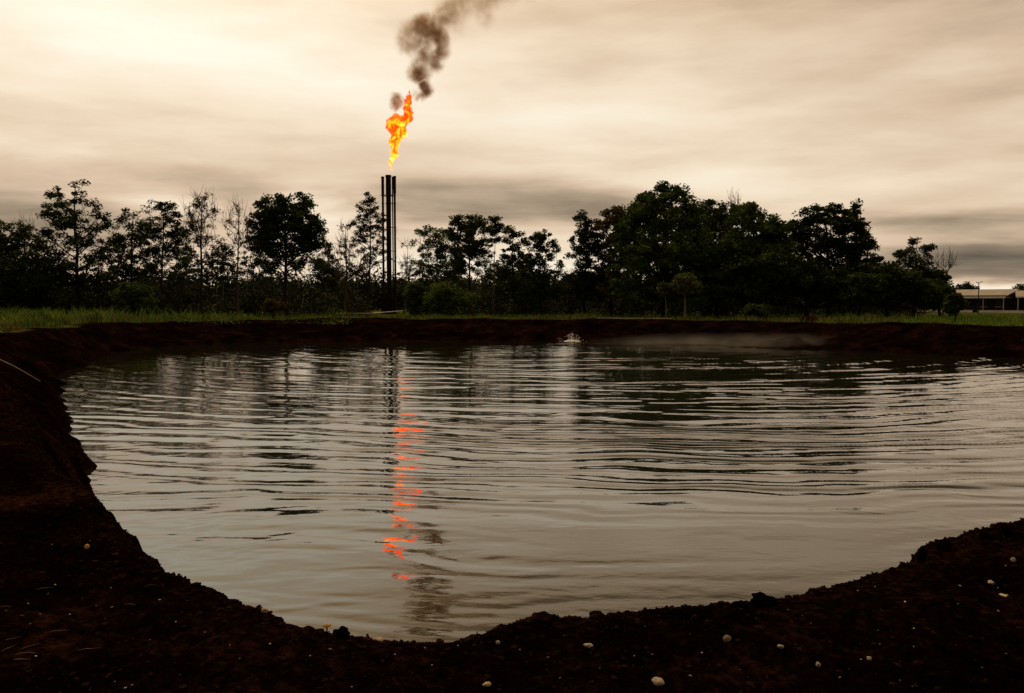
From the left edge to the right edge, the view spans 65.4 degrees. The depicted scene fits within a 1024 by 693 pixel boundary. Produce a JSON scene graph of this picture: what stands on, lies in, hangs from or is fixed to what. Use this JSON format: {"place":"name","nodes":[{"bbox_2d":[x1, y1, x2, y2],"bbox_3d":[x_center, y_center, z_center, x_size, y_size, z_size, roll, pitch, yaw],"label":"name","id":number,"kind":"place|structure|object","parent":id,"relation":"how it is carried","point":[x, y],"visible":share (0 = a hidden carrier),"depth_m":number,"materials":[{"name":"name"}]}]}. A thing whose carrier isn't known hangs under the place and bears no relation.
{"place":"outdoors","nodes":[
{"label":"outdoors","id":0,"kind":"place"},
{"bbox_2d":[0,308,1023,692],"bbox_3d":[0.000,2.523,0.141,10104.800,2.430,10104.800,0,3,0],"label":"ground","id":1,"kind":"structure","parent":0,"point":[46,356],"depth_m":4.16,"materials":[{"name":"soil"}]},
{"bbox_2d":[0,359,39,380],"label":"dry stick","id":2,"kind":"object","parent":1,"relation":"on","point":[18,369],"visible":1,"depth_m":23.66,"materials":[{"name":"brown wood"}]},
{"bbox_2d":[10,212,48,256],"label":"broadleaf tree","id":3,"kind":"object","parent":1,"relation":"on","point":[19,223],"visible":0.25,"depth_m":89.16,"materials":[{"name":"green plant"}]},
{"bbox_2d":[0,220,58,308],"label":"broadleaf tree","id":4,"kind":"object","parent":1,"relation":"on","point":[11,272],"visible":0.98,"depth_m":81.21,"materials":[{"name":"green plant"}]},
{"bbox_2d":[0,309,130,331],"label":"dry grass","id":5,"kind":"structure","parent":1,"relation":"on","point":[10,328],"depth_m":49.79,"materials":[{"name":"plant"}]},
{"bbox_2d":[23,179,120,311],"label":"broadleaf tree","id":6,"kind":"object","parent":1,"relation":"on","point":[65,266],"visible":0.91,"depth_m":82.99,"materials":[{"name":"green plant"}]},
{"bbox_2d":[104,237,133,284],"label":"understory tree","id":7,"kind":"object","parent":1,"relation":"on","point":[115,273],"visible":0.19,"depth_m":97.17,"materials":[{"name":"green plant"}]},
{"bbox_2d":[95,207,165,282],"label":"broadleaf tree","id":8,"kind":"object","parent":1,"relation":"on","point":[119,239],"visible":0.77,"depth_m":90.85,"materials":[{"name":"green plant"}]},
{"bbox_2d":[108,281,159,316],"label":"shrub","id":9,"kind":"object","parent":1,"relation":"on","point":[133,298],"visible":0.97,"depth_m":69.49,"materials":[{"name":"green plant"}]},
{"bbox_2d":[138,250,166,283],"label":"understory tree","id":10,"kind":"object","parent":1,"relation":"on","point":[164,274],"visible":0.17,"depth_m":103.58,"materials":[{"name":"green plant"}]},
{"bbox_2d":[135,199,191,311],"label":"broadleaf tree","id":11,"kind":"object","parent":1,"relation":"on","point":[176,233],"visible":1,"depth_m":89.16,"materials":[{"name":"green plant"}]},
{"bbox_2d":[0,304,328,327],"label":"tall grass","id":12,"kind":"structure","parent":1,"relation":"on","point":[14,318],"depth_m":55.02,"materials":[{"name":"green plant"}]},
{"bbox_2d":[160,242,191,300],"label":"understory tree","id":13,"kind":"object","parent":1,"relation":"on","point":[176,267],"visible":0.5,"depth_m":99.18,"materials":[{"name":"green plant"}]},
{"bbox_2d":[170,253,204,288],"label":"understory tree","id":14,"kind":"object","parent":1,"relation":"on","point":[185,262],"visible":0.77,"depth_m":95.39,"materials":[{"name":"green plant"}]},
{"bbox_2d":[178,243,196,292],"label":"slender tree","id":15,"kind":"object","parent":1,"relation":"on","point":[185,246],"visible":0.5,"depth_m":103.23,"materials":[{"name":"green plant"}]},
{"bbox_2d":[178,187,223,315],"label":"slender tree","id":16,"kind":"object","parent":1,"relation":"on","point":[191,223],"visible":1,"depth_m":79.41,"materials":[{"name":"green plant"}]},
{"bbox_2d":[198,254,228,302],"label":"understory tree","id":17,"kind":"object","parent":1,"relation":"on","point":[209,263],"visible":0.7,"depth_m":105.54,"materials":[{"name":"green plant"}]},
{"bbox_2d":[209,244,225,297],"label":"slender tree","id":18,"kind":"object","parent":1,"relation":"on","point":[216,254],"visible":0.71,"depth_m":107.23,"materials":[{"name":"green plant"}]},
{"bbox_2d":[215,238,235,298],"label":"slender tree","id":19,"kind":"object","parent":1,"relation":"on","point":[223,249],"visible":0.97,"depth_m":99.29,"materials":[{"name":"green plant"}]},
{"bbox_2d":[212,256,244,313],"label":"understory tree","id":20,"kind":"object","parent":1,"relation":"on","point":[230,267],"visible":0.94,"depth_m":98.55,"materials":[{"name":"green plant"}]},
{"bbox_2d":[217,196,254,316],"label":"slender tree","id":21,"kind":"object","parent":1,"relation":"on","point":[238,243],"visible":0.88,"depth_m":81.44,"materials":[{"name":"green plant"}]},
{"bbox_2d":[233,251,263,286],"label":"understory tree","id":22,"kind":"object","parent":1,"relation":"on","point":[255,263],"visible":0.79,"depth_m":103.38,"materials":[{"name":"green plant"}]},
{"bbox_2d":[243,240,259,279],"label":"slender tree","id":23,"kind":"object","parent":1,"relation":"on","point":[253,251],"visible":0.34,"depth_m":97.37,"materials":[{"name":"green plant"}]},
{"bbox_2d":[251,250,267,286],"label":"slender tree","id":24,"kind":"object","parent":1,"relation":"on","point":[259,256],"visible":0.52,"depth_m":105.37,"materials":[{"name":"green plant"}]},
{"bbox_2d":[247,262,275,288],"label":"understory tree","id":25,"kind":"object","parent":1,"relation":"on","point":[269,278],"visible":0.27,"depth_m":107.33,"materials":[{"name":"green plant"}]},
{"bbox_2d":[261,608,267,612],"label":"stone","id":26,"kind":"object","parent":1,"relation":"on","point":[264,610],"visible":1,"depth_m":4.26,"materials":[{"name":"beige stone"}]},
{"bbox_2d":[260,298,288,318],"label":"shrub","id":27,"kind":"object","parent":1,"relation":"on","point":[269,305],"visible":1,"depth_m":73.55,"materials":[{"name":"green plant"}]},
{"bbox_2d":[243,191,330,317],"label":"broadleaf tree","id":28,"kind":"object","parent":1,"relation":"on","point":[272,225],"visible":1,"depth_m":78.86,"materials":[{"name":"green plant"}]},
{"bbox_2d":[306,258,325,275],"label":"slender tree","id":29,"kind":"object","parent":1,"relation":"on","point":[314,266],"visible":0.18,"depth_m":103.26,"materials":[{"name":"green plant"}]},
{"bbox_2d":[301,252,334,290],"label":"understory tree","id":30,"kind":"object","parent":1,"relation":"on","point":[317,262],"visible":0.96,"depth_m":97.35,"materials":[{"name":"green plant"}]},
{"bbox_2d":[313,241,339,295],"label":"conical tree","id":31,"kind":"object","parent":1,"relation":"on","point":[326,252],"visible":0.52,"depth_m":99.30,"materials":[{"name":"green plant"}]},
{"bbox_2d":[322,623,330,632],"bbox_3d":[-0.915,1.397,3.939,0.044,0.058,0.042,0,3,0],"label":"mushroom","id":32,"kind":"object","parent":1,"relation":"on","point":[326,625],"visible":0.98,"depth_m":3.93,"materials":[{"name":"orange plant"}]},
{"bbox_2d":[316,261,344,294],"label":"understory tree","id":33,"kind":"object","parent":1,"relation":"on","point":[339,276],"visible":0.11,"depth_m":105.47,"materials":[{"name":"green plant"}]},
{"bbox_2d":[332,626,350,639],"bbox_3d":[-0.831,1.404,3.889,0.077,0.076,0.095,-2,4,-26],"label":"soil clod","id":34,"kind":"object","parent":1,"relation":"on","point":[342,632],"visible":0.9,"depth_m":3.87,"materials":[{"name":"black soil"}]},
{"bbox_2d":[327,218,369,316],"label":"slender tree","id":35,"kind":"object","parent":1,"relation":"on","point":[339,270],"visible":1,"depth_m":81.63,"materials":[{"name":"green plant"}]},
{"bbox_2d":[345,192,391,311],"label":"broadleaf tree","id":36,"kind":"object","parent":1,"relation":"on","point":[365,228],"visible":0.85,"depth_m":112.02,"materials":[{"name":"green plant"}]},
{"bbox_2d":[336,310,407,316],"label":"feed pipe","id":37,"kind":"object","parent":1,"relation":"on","point":[372,313],"visible":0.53,"depth_m":80.28,"materials":[{"name":"metal"}]},
{"bbox_2d":[381,175,398,313],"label":"flare stack","id":38,"kind":"object","parent":1,"relation":"on","point":[388,304],"visible":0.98,"depth_m":104.20,"materials":[{"name":"metal"}]},
{"bbox_2d":[396,228,424,312],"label":"slender tree","id":39,"kind":"object","parent":1,"relation":"on","point":[406,271],"visible":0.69,"depth_m":111.67,"materials":[{"name":"green plant"}]},
{"bbox_2d":[402,280,430,315],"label":"shrub","id":40,"kind":"object","parent":1,"relation":"on","point":[414,293],"visible":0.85,"depth_m":81.28,"materials":[{"name":"green plant"}]},
{"bbox_2d":[403,258,438,289],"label":"understory tree","id":41,"kind":"object","parent":1,"relation":"on","point":[425,281],"visible":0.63,"depth_m":102.24,"materials":[{"name":"green plant"}]},
{"bbox_2d":[410,224,464,283],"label":"broadleaf tree","id":42,"kind":"object","parent":1,"relation":"on","point":[440,247],"visible":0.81,"depth_m":89.24,"materials":[{"name":"green plant"}]},
{"bbox_2d":[422,280,480,314],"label":"shrub","id":43,"kind":"object","parent":1,"relation":"on","point":[448,296],"visible":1,"depth_m":77.24,"materials":[{"name":"green plant"}]},
{"bbox_2d":[435,264,468,287],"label":"understory tree","id":44,"kind":"object","parent":1,"relation":"on","point":[461,281],"visible":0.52,"depth_m":105.06,"materials":[{"name":"green plant"}]},
{"bbox_2d":[18,304,907,324],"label":"weeds","id":45,"kind":"object","parent":1,"relation":"on","point":[290,316],"visible":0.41,"depth_m":75.18,"materials":[{"name":"green plant"}]},
{"bbox_2d":[442,213,494,315],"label":"broadleaf tree","id":46,"kind":"object","parent":1,"relation":"on","point":[471,250],"visible":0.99,"depth_m":85.02,"materials":[{"name":"green plant"}]},
{"bbox_2d":[0,252,937,316],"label":"undergrowth","id":47,"kind":"object","parent":1,"relation":"on","point":[250,302],"visible":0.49,"depth_m":86.67,"materials":[{"name":"green plant"}]},
{"bbox_2d":[482,682,490,686],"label":"stone","id":48,"kind":"object","parent":1,"relation":"on","point":[486,684],"visible":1,"depth_m":3.35,"materials":[{"name":"beige stone"}]},
{"bbox_2d":[471,259,504,297],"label":"understory tree","id":49,"kind":"object","parent":1,"relation":"on","point":[488,275],"visible":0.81,"depth_m":102.36,"materials":[{"name":"green plant"}]},
{"bbox_2d":[53,258,932,309],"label":"woods","id":50,"kind":"object","parent":1,"relation":"on","point":[376,291],"visible":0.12,"depth_m":151.84,"materials":[{"name":"green plant"}]},
{"bbox_2d":[487,214,505,311],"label":"slender tree","id":51,"kind":"object","parent":1,"relation":"on","point":[494,220],"visible":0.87,"depth_m":89.20,"materials":[{"name":"green plant"}]},
{"bbox_2d":[489,251,518,302],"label":"understory tree","id":52,"kind":"object","parent":1,"relation":"on","point":[503,260],"visible":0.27,"depth_m":107.24,"materials":[{"name":"green plant"}]},
{"bbox_2d":[0,312,1023,329],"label":"grass","id":53,"kind":"structure","parent":1,"relation":"on","point":[966,319],"depth_m":70.22,"materials":[{"name":"green plant"}]},
{"bbox_2d":[496,225,533,314],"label":"broadleaf tree","id":54,"kind":"object","parent":1,"relation":"on","point":[512,258],"visible":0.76,"depth_m":87.34,"materials":[{"name":"green plant"}]},
{"bbox_2d":[514,270,547,282],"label":"understory tree","id":55,"kind":"object","parent":1,"relation":"on","point":[530,275],"visible":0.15,"depth_m":103.66,"materials":[{"name":"green plant"}]},
{"bbox_2d":[523,611,553,627],"bbox_3d":[0.146,1.390,4.050,0.139,0.054,0.184,2,4,35],"label":"soil clod","id":56,"kind":"object","parent":1,"relation":"on","point":[541,619],"visible":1,"depth_m":4.01,"materials":[{"name":"brown soil"}]},
{"bbox_2d":[514,229,564,314],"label":"broadleaf tree","id":57,"kind":"object","parent":1,"relation":"on","point":[538,284],"visible":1,"depth_m":83.20,"materials":[{"name":"green plant"}]},
{"bbox_2d":[550,238,561,312],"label":"slender tree","id":58,"kind":"object","parent":1,"relation":"on","point":[556,251],"visible":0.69,"depth_m":97.42,"materials":[{"name":"green plant"}]},
{"bbox_2d":[550,259,582,286],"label":"understory tree","id":59,"kind":"object","parent":1,"relation":"on","point":[560,264],"visible":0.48,"depth_m":101.17,"materials":[{"name":"green plant"}]},
{"bbox_2d":[562,209,610,316],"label":"broadleaf tree","id":60,"kind":"object","parent":1,"relation":"on","point":[587,239],"visible":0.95,"depth_m":81.04,"materials":[{"name":"green plant"}]},
{"bbox_2d":[583,643,592,647],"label":"stone","id":61,"kind":"object","parent":1,"relation":"on","point":[587,645],"visible":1,"depth_m":3.77,"materials":[{"name":"beige stone"}]},
{"bbox_2d":[589,610,605,620],"bbox_3d":[0.448,1.408,4.160,0.098,0.059,0.083,3,4,41],"label":"soil clod","id":62,"kind":"object","parent":1,"relation":"on","point":[597,615],"visible":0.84,"depth_m":4.14,"materials":[{"name":"brown soil"}]},
{"bbox_2d":[584,204,635,316],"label":"broadleaf tree","id":63,"kind":"object","parent":1,"relation":"on","point":[609,216],"visible":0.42,"depth_m":80.99,"materials":[{"name":"green plant"}]},
{"bbox_2d":[616,318,671,318],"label":"ground pipe","id":64,"kind":"object","parent":1,"relation":"on","point":[646,318],"visible":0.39,"depth_m":70.85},
{"bbox_2d":[652,677,664,685],"bbox_3d":[0.623,1.430,3.399,0.058,0.034,0.045,2,4,31],"label":"stone","id":65,"kind":"object","parent":1,"relation":"on","point":[657,681],"visible":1,"depth_m":3.38,"materials":[{"name":"beige stone"}]},
{"bbox_2d":[655,282,670,317],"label":"papaya tree","id":66,"kind":"object","parent":1,"relation":"on","point":[663,287],"visible":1,"depth_m":70.62,"materials":[{"name":"green plant"}]},
{"bbox_2d":[604,180,725,317],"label":"broadleaf tree","id":67,"kind":"object","parent":1,"relation":"on","point":[645,213],"visible":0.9,"depth_m":76.47,"materials":[{"name":"green plant"}]},
{"bbox_2d":[670,272,703,317],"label":"tree","id":68,"kind":"object","parent":1,"relation":"on","point":[684,283],"visible":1,"depth_m":70.54,"materials":[{"name":"green plant"}]},
{"bbox_2d":[679,199,743,316],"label":"broadleaf tree","id":69,"kind":"object","parent":1,"relation":"on","point":[718,216],"visible":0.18,"depth_m":81.29,"materials":[{"name":"green plant"}]},
{"bbox_2d":[723,635,730,642],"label":"stone","id":70,"kind":"object","parent":1,"relation":"on","point":[726,638],"visible":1,"depth_m":3.79,"materials":[{"name":"grey stone"}]},
{"bbox_2d":[724,188,740,315],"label":"bare tree","id":71,"kind":"object","parent":1,"relation":"on","point":[737,200],"visible":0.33,"depth_m":85.65,"materials":[{"name":"plant"}]},
{"bbox_2d":[732,600,747,609],"bbox_3d":[1.201,1.366,4.205,0.073,0.046,0.077,-2,4,-25],"label":"soil clod","id":72,"kind":"object","parent":1,"relation":"on","point":[740,604],"visible":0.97,"depth_m":4.19,"materials":[{"name":"brown soil"}]},
{"bbox_2d":[703,201,804,307],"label":"broadleaf tree","id":73,"kind":"object","parent":1,"relation":"on","point":[748,252],"visible":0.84,"depth_m":76.53,"materials":[{"name":"green plant"}]},
{"bbox_2d":[743,302,769,319],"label":"shrub","id":74,"kind":"object","parent":1,"relation":"on","point":[759,310],"visible":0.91,"depth_m":65.72,"materials":[{"name":"green plant"}]},
{"bbox_2d":[750,591,777,606],"bbox_3d":[1.358,1.374,4.288,0.130,0.091,0.164,0,3,3],"label":"soil clod","id":75,"kind":"object","parent":1,"relation":"on","point":[761,598],"visible":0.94,"depth_m":4.25,"materials":[{"name":"brown soil"}]},
{"bbox_2d":[745,252,855,316],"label":"broadleaf tree","id":76,"kind":"object","parent":1,"relation":"on","point":[813,284],"visible":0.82,"depth_m":74.83,"materials":[{"name":"green plant"}]},
{"bbox_2d":[799,315,817,322],"bbox_3d":[22.883,-2.009,61.490,1.499,0.875,1.103,0,3,0],"label":"shrub","id":77,"kind":"object","parent":1,"relation":"on","point":[808,318],"visible":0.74,"depth_m":61.30,"materials":[{"name":"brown plant"}]},
{"bbox_2d":[781,202,879,316],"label":"broadleaf tree","id":78,"kind":"object","parent":1,"relation":"on","point":[825,243],"visible":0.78,"depth_m":78.89,"materials":[{"name":"green plant"}]},
{"bbox_2d":[840,198,889,316],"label":"broadleaf tree","id":79,"kind":"object","parent":1,"relation":"on","point":[854,210],"visible":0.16,"depth_m":81.06,"materials":[{"name":"green plant"}]},
{"bbox_2d":[831,260,955,318],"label":"broadleaf tree","id":80,"kind":"object","parent":1,"relation":"on","point":[878,286],"visible":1,"depth_m":72.83,"materials":[{"name":"green plant"}]},
{"bbox_2d":[891,236,942,316],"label":"broadleaf tree","id":81,"kind":"object","parent":1,"relation":"on","point":[914,261],"visible":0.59,"depth_m":79.35,"materials":[{"name":"green plant"}]},
{"bbox_2d":[916,545,926,562],"bbox_3d":[2.621,1.341,5.098,0.060,0.135,0.048,1,3,16],"label":"soil clod","id":82,"kind":"object","parent":1,"relation":"on","point":[921,555],"visible":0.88,"depth_m":5.09,"materials":[{"name":"brown soil"}]},
{"bbox_2d":[918,267,956,316],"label":"broadleaf tree","id":83,"kind":"object","parent":1,"relation":"on","point":[946,277],"visible":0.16,"depth_m":79.06,"materials":[{"name":"green plant"}]},
{"bbox_2d":[935,539,951,550],"bbox_3d":[2.852,1.312,5.258,0.081,0.083,0.091,-1,3,-11],"label":"soil clod","id":84,"kind":"object","parent":1,"relation":"on","point":[943,545],"visible":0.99,"depth_m":5.24,"materials":[{"name":"brown soil"}]},
{"bbox_2d":[933,247,961,314],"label":"bare tree","id":85,"kind":"object","parent":1,"relation":"on","point":[949,264],"visible":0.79,"depth_m":85.71,"materials":[{"name":"plant"}]},
{"bbox_2d":[942,292,969,322],"bbox_3d":[31.154,-2.678,55.936,1.816,2.392,1.502,1,3,18],"label":"young tree","id":86,"kind":"object","parent":1,"relation":"on","point":[954,302],"visible":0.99,"depth_m":55.62,"materials":[{"name":"green plant"}]},
{"bbox_2d":[955,281,979,289],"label":"broadleaf tree","id":87,"kind":"object","parent":1,"relation":"on","point":[967,286],"visible":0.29,"depth_m":166.89,"materials":[{"name":"green plant"}]},
{"bbox_2d":[921,289,1023,312],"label":"hall","id":88,"kind":"structure","parent":1,"relation":"on","point":[997,300],"depth_m":124.01,"materials":[{"name":"white paint"}]},
{"bbox_2d":[981,299,987,306],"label":"window","id":89,"kind":"structure","parent":88,"relation":"in","point":[983,304],"depth_m":125.03,"materials":[{"name":"black glass"}]},
{"bbox_2d":[996,299,1002,306],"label":"window","id":90,"kind":"structure","parent":88,"relation":"in","point":[999,302],"depth_m":123.24,"materials":[{"name":"black glass"}]},
{"bbox_2d":[976,282,979,312],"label":"lamp pole","id":91,"kind":"object","parent":1,"relation":"on","point":[978,297],"visible":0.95,"depth_m":111.74,"materials":[{"name":"metal"}]},
{"bbox_2d":[1010,283,1023,290],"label":"broadleaf tree","id":92,"kind":"object","parent":1,"relation":"on","point":[1020,286],"visible":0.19,"depth_m":188.92,"materials":[{"name":"green plant"}]},
{"bbox_2d":[1014,291,1023,310],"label":"open shed","id":93,"kind":"structure","parent":1,"relation":"on","point":[1019,295],"depth_m":123.19,"materials":[{"name":"white paint"}]},
{"bbox_2d":[0,0,1023,291],"label":"sky","id":94,"kind":"structure","parent":0,"point":[532,114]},
{"bbox_2d":[57,340,1023,642],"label":"pond water","id":95,"kind":"structure","parent":0,"point":[447,492],"depth_m":14.37,"materials":[{"name":"black liquid"}]},
{"bbox_2d":[561,334,579,341],"bbox_3d":[4.365,-0.705,60.439,2.012,0.745,1.883,-1,3,-22],"label":"water splash","id":96,"kind":"object","parent":95,"relation":"on","point":[572,340],"visible":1,"depth_m":60.47,"materials":[{"name":"white liquid"}]}
]}

